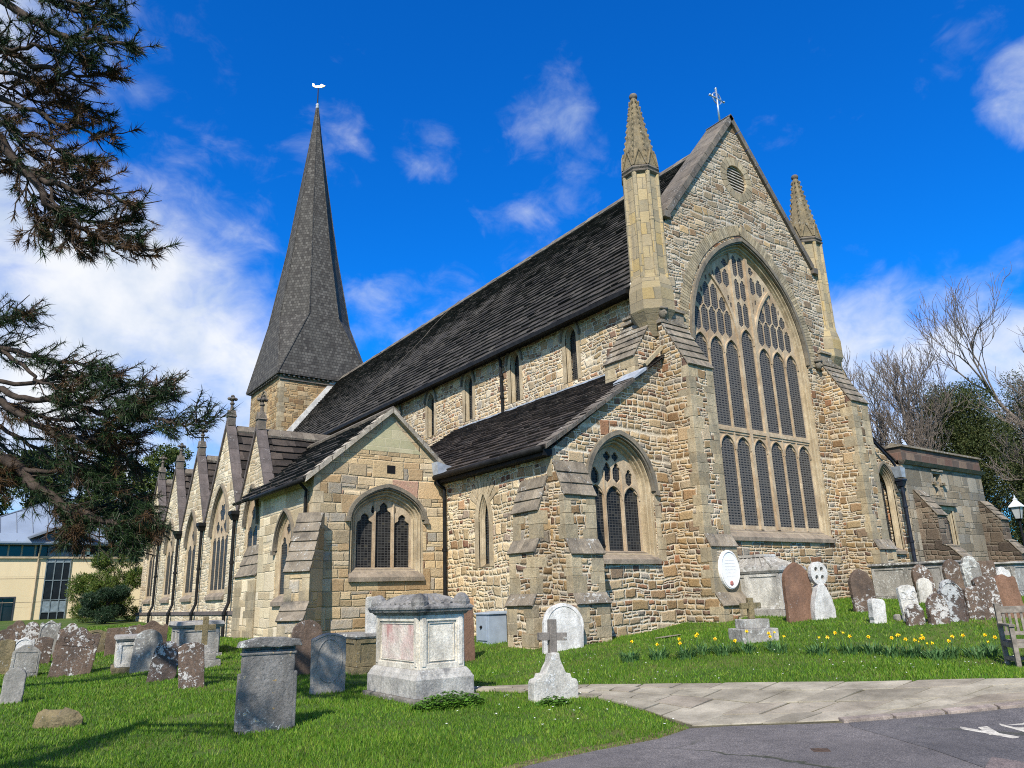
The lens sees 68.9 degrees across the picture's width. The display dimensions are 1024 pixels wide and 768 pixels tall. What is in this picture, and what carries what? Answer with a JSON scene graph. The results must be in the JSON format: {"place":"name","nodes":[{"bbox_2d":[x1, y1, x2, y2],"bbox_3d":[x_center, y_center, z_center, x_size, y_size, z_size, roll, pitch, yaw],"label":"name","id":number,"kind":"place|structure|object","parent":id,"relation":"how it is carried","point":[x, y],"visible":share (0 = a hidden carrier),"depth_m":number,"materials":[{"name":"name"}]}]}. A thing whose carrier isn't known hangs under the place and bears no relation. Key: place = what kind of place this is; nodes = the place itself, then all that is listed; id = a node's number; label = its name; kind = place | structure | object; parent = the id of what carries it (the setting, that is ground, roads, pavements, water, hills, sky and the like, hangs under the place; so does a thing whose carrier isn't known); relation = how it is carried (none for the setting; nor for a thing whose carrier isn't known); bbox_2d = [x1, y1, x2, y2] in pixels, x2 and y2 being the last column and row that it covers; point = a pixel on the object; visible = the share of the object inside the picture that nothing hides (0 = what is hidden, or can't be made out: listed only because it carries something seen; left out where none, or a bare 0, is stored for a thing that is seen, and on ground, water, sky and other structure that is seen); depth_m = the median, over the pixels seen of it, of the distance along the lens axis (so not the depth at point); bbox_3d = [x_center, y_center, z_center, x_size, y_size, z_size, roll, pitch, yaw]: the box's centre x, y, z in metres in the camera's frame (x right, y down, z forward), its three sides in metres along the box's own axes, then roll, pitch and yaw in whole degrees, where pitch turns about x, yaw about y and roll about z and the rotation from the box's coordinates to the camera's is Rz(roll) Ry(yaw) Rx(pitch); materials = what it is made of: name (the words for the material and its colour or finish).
{"place":"outdoors","nodes":[
{"label":"outdoors","id":0,"kind":"place"},
{"bbox_2d":[0,595,1023,767],"bbox_3d":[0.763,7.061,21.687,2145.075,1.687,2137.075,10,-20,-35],"label":"ground","id":1,"kind":"structure","parent":0,"point":[65,622],"depth_m":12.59,"materials":[{"name":"green plant"}]},
{"bbox_2d":[0,639,15,674],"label":"headstone","id":2,"kind":"object","parent":1,"relation":"on","point":[7,648],"visible":0.62,"depth_m":19.45,"materials":[{"name":"beige stone"}]},
{"bbox_2d":[0,667,26,703],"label":"headstone","id":3,"kind":"object","parent":1,"relation":"on","point":[13,684],"visible":0.74,"depth_m":13.44,"materials":[{"name":"grey stone"}]},
{"bbox_2d":[9,645,40,676],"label":"headstone","id":4,"kind":"object","parent":1,"relation":"on","point":[26,658],"visible":0.56,"depth_m":18.71,"materials":[{"name":"grey stone"}]},
{"bbox_2d":[21,622,39,645],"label":"headstone","id":5,"kind":"object","parent":1,"relation":"on","point":[31,630],"visible":0.43,"depth_m":24.05,"materials":[{"name":"white stone"}]},
{"bbox_2d":[0,444,71,515],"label":"conifer","id":6,"kind":"object","parent":1,"relation":"on","point":[3,507],"visible":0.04,"depth_m":80.35,"materials":[{"name":"green plant"}]},
{"bbox_2d":[35,637,53,663],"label":"headstone","id":7,"kind":"object","parent":1,"relation":"on","point":[44,645],"visible":0.58,"depth_m":21.27,"materials":[{"name":"brown stone"}]},
{"bbox_2d":[38,620,61,654],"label":"headstone","id":8,"kind":"object","parent":1,"relation":"on","point":[51,628],"visible":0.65,"depth_m":23.33,"materials":[{"name":"grey stone"}]},
{"bbox_2d":[32,707,82,727],"bbox_3d":[-6.579,4.870,10.771,0.767,0.387,0.289,-1,-16,-1],"label":"broken stone","id":9,"kind":"object","parent":1,"relation":"on","point":[48,718],"visible":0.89,"depth_m":10.70,"materials":[{"name":"beige stone"}]},
{"bbox_2d":[0,502,143,620],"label":"cream building","id":10,"kind":"structure","parent":1,"relation":"on","point":[33,579],"depth_m":51.48,"materials":[{"name":"beige paint"}]},
{"bbox_2d":[0,597,15,620],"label":"window","id":11,"kind":"structure","parent":10,"relation":"in","point":[6,609],"depth_m":50.01,"materials":[{"name":"blue glass"}]},
{"bbox_2d":[0,545,143,555],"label":"ribbon window","id":12,"kind":"structure","parent":10,"relation":"in","point":[5,550],"depth_m":51.63,"materials":[{"name":"blue glass"}]},
{"bbox_2d":[47,627,100,677],"bbox_3d":[-10.905,6.816,18.604,0.910,1.450,0.152,15,-26,-22],"label":"headstone","id":13,"kind":"object","parent":1,"relation":"on","point":[75,652],"visible":0.88,"depth_m":18.59,"materials":[{"name":"brown stone"}]},
{"bbox_2d":[0,0,184,271],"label":"pine tree","id":14,"kind":"object","parent":1,"relation":"on","point":[63,212],"visible":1,"depth_m":8.93,"materials":[{"name":"green plant"}]},
{"bbox_2d":[64,551,142,623],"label":"shrub","id":15,"kind":"object","parent":1,"relation":"on","point":[91,582],"visible":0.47,"depth_m":40.73,"materials":[{"name":"green plant"}]},
{"bbox_2d":[77,583,131,623],"bbox_3d":[-20.874,11.403,38.348,2.299,2.329,2.545,3,-17,-17],"label":"shrub","id":16,"kind":"object","parent":1,"relation":"on","point":[118,593],"visible":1,"depth_m":37.87,"materials":[{"name":"green plant"}]},
{"bbox_2d":[73,444,149,517],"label":"conifer","id":17,"kind":"object","parent":1,"relation":"on","point":[122,474],"visible":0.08,"depth_m":83.50,"materials":[{"name":"green plant"}]},
{"bbox_2d":[104,627,126,655],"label":"headstone","id":18,"kind":"object","parent":1,"relation":"on","point":[110,640],"visible":0.38,"depth_m":22.38,"materials":[{"name":"brown stone"}]},
{"bbox_2d":[0,291,239,572],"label":"pine tree","id":19,"kind":"object","parent":1,"relation":"on","point":[130,530],"visible":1,"depth_m":4.59,"materials":[{"name":"green plant"}]},
{"bbox_2d":[110,634,137,674],"bbox_3d":[-9.673,6.910,18.905,0.819,1.070,1.699,7,-18,-27],"label":"chest tomb","id":20,"kind":"object","parent":1,"relation":"on","point":[123,651],"visible":0.46,"depth_m":18.23,"materials":[{"name":"beige stone"}]},
{"bbox_2d":[129,629,162,672],"bbox_3d":[-8.926,6.654,18.219,0.652,1.273,0.100,11,-24,-26],"label":"headstone","id":21,"kind":"object","parent":1,"relation":"on","point":[147,643],"visible":0.46,"depth_m":18.20,"materials":[{"name":"grey stone"}]},
{"bbox_2d":[135,620,167,641],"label":"headstone","id":22,"kind":"object","parent":1,"relation":"on","point":[162,630],"visible":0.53,"depth_m":21.80,"materials":[{"name":"brown stone"}]},
{"bbox_2d":[146,641,179,681],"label":"headstone","id":23,"kind":"object","parent":1,"relation":"on","point":[164,664],"visible":0.54,"depth_m":16.35,"materials":[{"name":"black stone"}]},
{"bbox_2d":[136,443,193,503],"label":"conifer","id":24,"kind":"object","parent":1,"relation":"on","point":[170,453],"visible":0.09,"depth_m":88.42,"materials":[{"name":"green plant"}]},
{"bbox_2d":[178,642,204,688],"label":"headstone","id":25,"kind":"object","parent":1,"relation":"on","point":[191,666],"visible":0.69,"depth_m":14.87,"materials":[{"name":"brown stone"}]},
{"bbox_2d":[168,620,224,655],"bbox_3d":[-8.611,7.029,20.259,1.190,1.150,1.940,7,-18,-29],"label":"chest tomb","id":26,"kind":"object","parent":1,"relation":"on","point":[183,632],"visible":0.52,"depth_m":19.67,"materials":[{"name":"grey stone"}]},
{"bbox_2d":[195,616,220,667],"bbox_3d":[-7.466,6.346,18.106,0.760,1.360,0.600,6,-18,-25],"label":"grave cross","id":27,"kind":"object","parent":1,"relation":"on","point":[210,659],"visible":0.59,"depth_m":18.07,"materials":[{"name":"brown stone"}]},
{"bbox_2d":[234,636,301,734],"bbox_3d":[-3.253,4.128,9.907,0.812,1.472,0.280,8,-20,-29],"label":"headstone","id":28,"kind":"object","parent":1,"relation":"on","point":[266,688],"visible":0.87,"depth_m":9.88,"materials":[{"name":"grey stone"}]},
{"bbox_2d":[291,620,322,675],"bbox_3d":[-4.451,5.850,16.172,0.671,1.425,0.120,7,-20,-29],"label":"headstone","id":29,"kind":"object","parent":1,"relation":"on","point":[305,631],"visible":0.33,"depth_m":16.15,"materials":[{"name":"brown stone"}]},
{"bbox_2d":[309,633,345,694],"bbox_3d":[-3.303,5.167,13.419,0.631,1.328,0.134,8,-20,-31],"label":"headstone","id":30,"kind":"object","parent":1,"relation":"on","point":[328,661],"visible":0.85,"depth_m":13.41,"materials":[{"name":"grey stone"}]},
{"bbox_2d":[337,631,375,674],"bbox_3d":[-3.460,6.098,16.701,0.819,1.010,1.699,8,-19,-31],"label":"chest tomb","id":31,"kind":"object","parent":1,"relation":"on","point":[361,653],"visible":0.5,"depth_m":16.09,"materials":[{"name":"beige stone"}]},
{"bbox_2d":[365,596,376,632],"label":"headstone","id":32,"kind":"object","parent":1,"relation":"on","point":[370,622],"visible":0.21,"depth_m":16.74,"materials":[{"name":"stone"}]},
{"bbox_2d":[362,592,478,704],"bbox_3d":[-1.590,4.498,12.732,1.198,1.776,1.998,9,-19,-33],"label":"chest tomb","id":33,"kind":"object","parent":1,"relation":"on","point":[419,646],"visible":1,"depth_m":12.18,"materials":[{"name":"stone"}]},
{"bbox_2d":[410,690,484,711],"bbox_3d":[-0.949,4.725,11.214,1.283,0.235,0.696,10,-20,-35],"label":"weed patch","id":34,"kind":"object","parent":1,"relation":"on","point":[446,699],"visible":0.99,"depth_m":11.10,"materials":[{"name":"green plant"}]},
{"bbox_2d":[464,608,474,660],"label":"headstone","id":35,"kind":"object","parent":1,"relation":"on","point":[469,648],"visible":0.4,"depth_m":17.41,"materials":[{"name":"red stone"}]},
{"bbox_2d":[474,611,506,643],"bbox_3d":[-0.577,6.561,20.036,0.660,0.899,0.757,8,-19,-31],"label":"meter cabinet","id":36,"kind":"object","parent":1,"relation":"on","point":[491,627],"visible":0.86,"depth_m":19.81,"materials":[{"name":"grey metal"}]},
{"bbox_2d":[533,695,570,706],"bbox_3d":[0.592,4.680,11.050,0.641,0.140,0.452,10,-20,-35],"label":"weed patch","id":37,"kind":"object","parent":1,"relation":"on","point":[548,701],"visible":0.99,"depth_m":10.98,"materials":[{"name":"green plant"}]},
{"bbox_2d":[528,619,578,702],"bbox_3d":[0.640,4.415,11.711,0.767,1.386,0.240,7,-20,-21],"label":"grave cross","id":38,"kind":"object","parent":1,"relation":"on","point":[552,677],"visible":0.77,"depth_m":11.58,"materials":[{"name":"stone"}]},
{"bbox_2d":[542,603,583,653],"bbox_3d":[1.200,5.839,17.496,1.008,1.356,0.158,8,-23,-16],"label":"headstone","id":39,"kind":"object","parent":1,"relation":"on","point":[569,619],"visible":0.71,"depth_m":17.52,"materials":[{"name":"white stone"}]},
{"bbox_2d":[135,84,1023,648],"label":"church","id":40,"kind":"structure","parent":1,"relation":"on","point":[639,406],"depth_m":25.96,"materials":[{"name":"stone"}]},
{"bbox_2d":[142,545,155,603],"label":"window","id":41,"kind":"structure","parent":40,"relation":"in","point":[150,569],"depth_m":39.38,"materials":[{"name":"stone"}]},
{"bbox_2d":[159,518,174,602],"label":"window","id":42,"kind":"structure","parent":40,"relation":"in","point":[168,549],"depth_m":36.32,"materials":[{"name":"stone"}]},
{"bbox_2d":[179,509,196,601],"bbox_3d":[-14.241,7.552,33.027,0.185,3.982,1.870,10,-20,-35],"label":"window","id":43,"kind":"structure","parent":40,"relation":"in","point":[190,539],"depth_m":33.24,"materials":[{"name":"stone"}]},
{"bbox_2d":[204,484,228,600],"bbox_3d":[-11.664,6.232,29.703,0.185,4.532,2.610,10,-20,-35],"label":"window","id":44,"kind":"structure","parent":40,"relation":"in","point":[218,530],"depth_m":29.90,"materials":[{"name":"stone"}]},
{"bbox_2d":[241,484,258,552],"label":"window","id":45,"kind":"structure","parent":40,"relation":"in","point":[250,519],"depth_m":26.99,"materials":[{"name":"stone"}]},
{"bbox_2d":[270,508,293,605],"bbox_3d":[-6.847,5.181,22.460,0.230,2.874,1.876,10,-20,-35],"label":"window","id":46,"kind":"structure","parent":40,"relation":"in","point":[283,533],"depth_m":22.86,"materials":[{"name":"stone"}]},
{"bbox_2d":[345,484,428,581],"bbox_3d":[-3.783,4.445,22.405,2.737,2.861,0.440,10,-20,-35],"label":"window","id":47,"kind":"structure","parent":40,"relation":"in","point":[387,521],"depth_m":22.53,"materials":[{"name":"stone"}]},
{"bbox_2d":[423,388,436,438],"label":"lancet window","id":48,"kind":"structure","parent":40,"relation":"in","point":[428,404],"depth_m":35.06,"materials":[{"name":"stone"}]},
{"bbox_2d":[460,370,475,422],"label":"lancet window","id":49,"kind":"structure","parent":40,"relation":"in","point":[470,415],"depth_m":32.55,"materials":[{"name":"stone"}]},
{"bbox_2d":[474,488,493,567],"bbox_3d":[-0.737,4.124,21.741,0.225,2.340,0.940,10,-20,-35],"label":"lancet window","id":50,"kind":"structure","parent":40,"relation":"in","point":[485,500],"depth_m":21.77,"materials":[{"name":"stone"}]},
{"bbox_2d":[504,348,522,404],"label":"lancet window","id":51,"kind":"structure","parent":40,"relation":"in","point":[519,374],"depth_m":29.93,"materials":[{"name":"stone"}]},
{"bbox_2d":[558,322,581,383],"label":"lancet window","id":52,"kind":"structure","parent":40,"relation":"in","point":[575,338],"depth_m":27.25,"materials":[{"name":"stone"}]},
{"bbox_2d":[586,430,666,563],"bbox_3d":[2.974,3.137,20.886,3.235,3.710,0.520,10,-20,-35],"label":"window","id":53,"kind":"structure","parent":40,"relation":"in","point":[622,475],"depth_m":21.23,"materials":[{"name":"stone"}]},
{"bbox_2d":[718,550,739,588],"bbox_3d":[6.066,5.183,20.849,0.840,1.060,0.110,10,-20,-35],"label":"wall plaque","id":54,"kind":"object","parent":40,"relation":"attached to","point":[728,569],"depth_m":20.79,"materials":[{"name":"white stone"}]},
{"bbox_2d":[721,157,751,201],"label":"round window","id":55,"kind":"structure","parent":40,"relation":"in","point":[730,167],"depth_m":28.36,"materials":[{"name":"stone"}]},
{"bbox_2d":[679,225,835,542],"bbox_3d":[8.483,-0.331,26.076,7.639,11.470,0.400,10,-20,-35],"label":"window","id":56,"kind":"structure","parent":40,"relation":"in","point":[744,319],"depth_m":26.27,"materials":[{"name":"stone"}]},
{"bbox_2d":[877,461,906,553],"bbox_3d":[15.355,5.056,30.642,1.690,3.778,0.460,10,-20,-35],"label":"window","id":57,"kind":"structure","parent":40,"relation":"in","point":[881,470],"depth_m":30.96,"materials":[{"name":"stone"}]},
{"bbox_2d":[935,501,960,546],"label":"window","id":58,"kind":"structure","parent":40,"relation":"in","point":[947,510],"depth_m":32.94,"materials":[{"name":"stone"}]},
{"bbox_2d":[501,725,688,767],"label":"verge","id":59,"kind":"structure","parent":1,"relation":"on","point":[563,755],"depth_m":7.97,"materials":[{"name":"green plant"}]},
{"bbox_2d":[728,598,778,643],"bbox_3d":[4.916,4.904,15.291,0.800,1.020,0.600,1,-16,-11],"label":"grave cross","id":60,"kind":"object","parent":1,"relation":"on","point":[758,629],"visible":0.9,"depth_m":15.08,"materials":[{"name":"grey stone"}]},
{"bbox_2d":[738,554,806,615],"bbox_3d":[7.103,5.826,21.328,1.349,1.850,2.299,10,-20,-35],"label":"chest tomb","id":61,"kind":"object","parent":1,"relation":"on","point":[761,578],"visible":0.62,"depth_m":20.65,"materials":[{"name":"grey stone"}]},
{"bbox_2d":[761,631,788,652],"bbox_3d":[5.005,4.867,14.112,0.600,0.391,0.560,-13,-19,33],"label":"daffodil clump","id":62,"kind":"object","parent":1,"relation":"on","point":[772,648],"visible":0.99,"depth_m":14.01,"materials":[{"name":"green plant"}]},
{"bbox_2d":[782,562,811,622],"bbox_3d":[7.074,5.281,18.452,0.749,1.709,0.140,3,-19,-14],"label":"headstone","id":63,"kind":"object","parent":1,"relation":"on","point":[796,588],"visible":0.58,"depth_m":18.41,"materials":[{"name":"red stone"}]},
{"bbox_2d":[808,562,836,619],"bbox_3d":[7.608,5.187,18.414,0.584,1.566,0.240,0,-16,-8],"label":"grave cross","id":64,"kind":"object","parent":1,"relation":"on","point":[822,605],"visible":0.88,"depth_m":18.31,"materials":[{"name":"white stone"}]},
{"bbox_2d":[848,569,876,611],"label":"headstone","id":65,"kind":"object","parent":1,"relation":"on","point":[861,587],"visible":0.62,"depth_m":19.34,"materials":[{"name":"brown stone"}]},
{"bbox_2d":[856,635,886,654],"bbox_3d":[6.635,4.824,13.848,0.632,0.340,0.588,-6,-16,15],"label":"daffodil clump","id":66,"kind":"object","parent":1,"relation":"on","point":[869,651],"visible":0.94,"depth_m":13.76,"materials":[{"name":"green plant"}]},
{"bbox_2d":[867,598,886,623],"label":"headstone","id":67,"kind":"object","parent":1,"relation":"on","point":[877,610],"visible":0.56,"depth_m":16.40,"materials":[{"name":"white stone"}]},
{"bbox_2d":[877,634,906,657],"bbox_3d":[6.841,4.752,13.566,0.685,0.394,0.582,2,-16,-13],"label":"daffodil clump","id":68,"kind":"object","parent":1,"relation":"on","point":[893,652],"visible":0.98,"depth_m":13.52,"materials":[{"name":"green plant"}]},
{"bbox_2d":[843,345,942,446],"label":"bare tree","id":69,"kind":"object","parent":1,"relation":"on","point":[888,417],"visible":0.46,"depth_m":55.67,"materials":[{"name":"brown plant"}]},
{"bbox_2d":[896,585,918,621],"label":"headstone","id":70,"kind":"object","parent":1,"relation":"on","point":[906,595],"visible":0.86,"depth_m":16.41,"materials":[{"name":"stone"}]},
{"bbox_2d":[897,633,923,657],"bbox_3d":[7.205,4.734,13.550,0.585,0.430,0.658,-12,-19,31],"label":"daffodil clump","id":71,"kind":"object","parent":1,"relation":"on","point":[911,652],"visible":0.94,"depth_m":13.44,"materials":[{"name":"green plant"}]},
{"bbox_2d":[867,560,960,598],"bbox_3d":[13.288,6.538,24.389,1.400,1.390,2.600,8,-19,-31],"label":"chest tomb","id":72,"kind":"object","parent":1,"relation":"on","point":[888,579],"visible":0.4,"depth_m":24.44,"materials":[{"name":"grey stone"}]},
{"bbox_2d":[904,604,925,625],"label":"headstone","id":73,"kind":"object","parent":1,"relation":"on","point":[914,614],"visible":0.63,"depth_m":15.89,"materials":[{"name":"brown stone"}]},
{"bbox_2d":[855,342,975,450],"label":"bare tree","id":74,"kind":"object","parent":1,"relation":"on","point":[919,437],"visible":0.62,"depth_m":55.84,"materials":[{"name":"brown plant"}]},
{"bbox_2d":[911,564,936,597],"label":"headstone","id":75,"kind":"object","parent":1,"relation":"on","point":[918,571],"visible":0.5,"depth_m":23.29,"materials":[{"name":"brown stone"}]},
{"bbox_2d":[916,578,932,602],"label":"headstone","id":76,"kind":"object","parent":1,"relation":"on","point":[924,588],"visible":0.59,"depth_m":22.14,"materials":[{"name":"stone"}]},
{"bbox_2d":[838,701,1023,722],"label":"kerb","id":77,"kind":"structure","parent":1,"relation":"on","point":[934,712],"depth_m":8.95,"materials":[{"name":"concrete"}]},
{"bbox_2d":[916,636,948,660],"bbox_3d":[7.490,4.694,13.298,0.654,0.419,0.661,-8,-17,21],"label":"daffodil clump","id":78,"kind":"object","parent":1,"relation":"on","point":[937,656],"visible":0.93,"depth_m":13.23,"materials":[{"name":"green plant"}]},
{"bbox_2d":[925,593,950,624],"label":"headstone","id":79,"kind":"object","parent":1,"relation":"on","point":[937,610],"visible":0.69,"depth_m":15.88,"materials":[{"name":"brown stone"}]},
{"bbox_2d":[937,579,968,621],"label":"headstone","id":80,"kind":"object","parent":1,"relation":"on","point":[950,591],"visible":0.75,"depth_m":16.12,"materials":[{"name":"grey stone"}]},
{"bbox_2d":[942,559,964,588],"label":"headstone","id":81,"kind":"object","parent":1,"relation":"on","point":[951,570],"visible":0.42,"depth_m":19.98,"materials":[{"name":"brown stone"}]},
{"bbox_2d":[902,372,1023,539],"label":"yew tree","id":82,"kind":"object","parent":1,"relation":"on","point":[971,437],"visible":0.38,"depth_m":56.44,"materials":[{"name":"green plant"}]},
{"bbox_2d":[906,262,1023,425],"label":"bare tree","id":83,"kind":"object","parent":1,"relation":"on","point":[959,322],"visible":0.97,"depth_m":59.65,"materials":[{"name":"brown plant"}]},
{"bbox_2d":[959,556,981,586],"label":"headstone","id":84,"kind":"object","parent":1,"relation":"on","point":[969,566],"visible":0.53,"depth_m":19.90,"materials":[{"name":"grey stone"}]},
{"bbox_2d":[955,634,996,658],"bbox_3d":[8.296,4.699,13.419,0.753,0.430,0.630,-7,-17,16],"label":"daffodil clump","id":85,"kind":"object","parent":1,"relation":"on","point":[978,653],"visible":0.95,"depth_m":13.35,"materials":[{"name":"green plant"}]},
{"bbox_2d":[962,586,990,619],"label":"headstone","id":86,"kind":"object","parent":1,"relation":"on","point":[975,599],"visible":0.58,"depth_m":16.28,"materials":[{"name":"brown stone"}]},
{"bbox_2d":[977,560,996,577],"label":"headstone","id":87,"kind":"object","parent":1,"relation":"on","point":[987,568],"visible":0.33,"depth_m":19.91,"materials":[{"name":"brown stone"}]},
{"bbox_2d":[971,576,1006,617],"bbox_3d":[10.614,4.883,16.590,0.470,1.206,0.160,-6,-20,0],"label":"headstone","id":88,"kind":"object","parent":1,"relation":"on","point":[988,584],"visible":0.46,"depth_m":16.61,"materials":[{"name":"brown stone"}]},
{"bbox_2d":[961,366,1023,490],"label":"bare tree","id":89,"kind":"object","parent":1,"relation":"on","point":[1015,421],"visible":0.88,"depth_m":49.22,"materials":[{"name":"brown plant"}]},
{"bbox_2d":[985,368,1023,536],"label":"yew tree","id":90,"kind":"object","parent":1,"relation":"on","point":[1013,410],"visible":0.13,"depth_m":61.24,"materials":[{"name":"green plant"}]},
{"bbox_2d":[993,603,1023,667],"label":"bench","id":91,"kind":"object","parent":1,"relation":"on","point":[1014,643],"visible":0.9,"depth_m":12.62,"materials":[{"name":"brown wood"}]},
{"bbox_2d":[994,574,1023,617],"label":"headstone","id":92,"kind":"object","parent":1,"relation":"on","point":[1009,592],"visible":0.56,"depth_m":16.65,"materials":[{"name":"red stone"}]},
{"bbox_2d":[994,561,1023,595],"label":"chest tomb","id":93,"kind":"object","parent":1,"relation":"on","point":[1015,569],"visible":0.2,"depth_m":24.52,"materials":[{"name":"grey stone"}]},
{"bbox_2d":[1008,495,1023,544],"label":"lamp post","id":94,"kind":"object","parent":1,"relation":"on","point":[1015,506],"visible":1,"depth_m":38.37,"materials":[{"name":"black metal"}]},
{"bbox_2d":[1009,445,1023,545],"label":"yew tree","id":95,"kind":"object","parent":1,"relation":"on","point":[1020,494],"visible":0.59,"depth_m":48.60,"materials":[{"name":"green plant"}]},
{"bbox_2d":[0,0,1023,518],"label":"sky","id":96,"kind":"structure","parent":0,"point":[462,139],"materials":[{"name":"blue"}]},
{"bbox_2d":[474,678,1023,727],"bbox_3d":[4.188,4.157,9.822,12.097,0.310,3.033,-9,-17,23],"label":"paving","id":97,"kind":"structure","parent":0,"point":[692,704],"depth_m":10.06,"materials":[{"name":"grey stone"}]},
{"bbox_2d":[522,723,983,767],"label":"road","id":98,"kind":"structure","parent":0,"point":[847,745],"depth_m":7.58,"materials":[{"name":"grey asphalt"}]},
{"bbox_2d":[849,707,1023,767],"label":"road","id":99,"kind":"structure","parent":0,"point":[946,734],"depth_m":8.09,"materials":[{"name":"grey asphalt"}]},
{"bbox_2d":[960,723,1023,737],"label":"road marking","id":100,"kind":"object","parent":99,"relation":"on","point":[987,730],"visible":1,"depth_m":8.11,"materials":[{"name":"paint"}]},
{"bbox_2d":[985,757,1023,767],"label":"road","id":101,"kind":"structure","parent":0,"point":[994,762],"depth_m":6.60,"materials":[{"name":"grey asphalt"}]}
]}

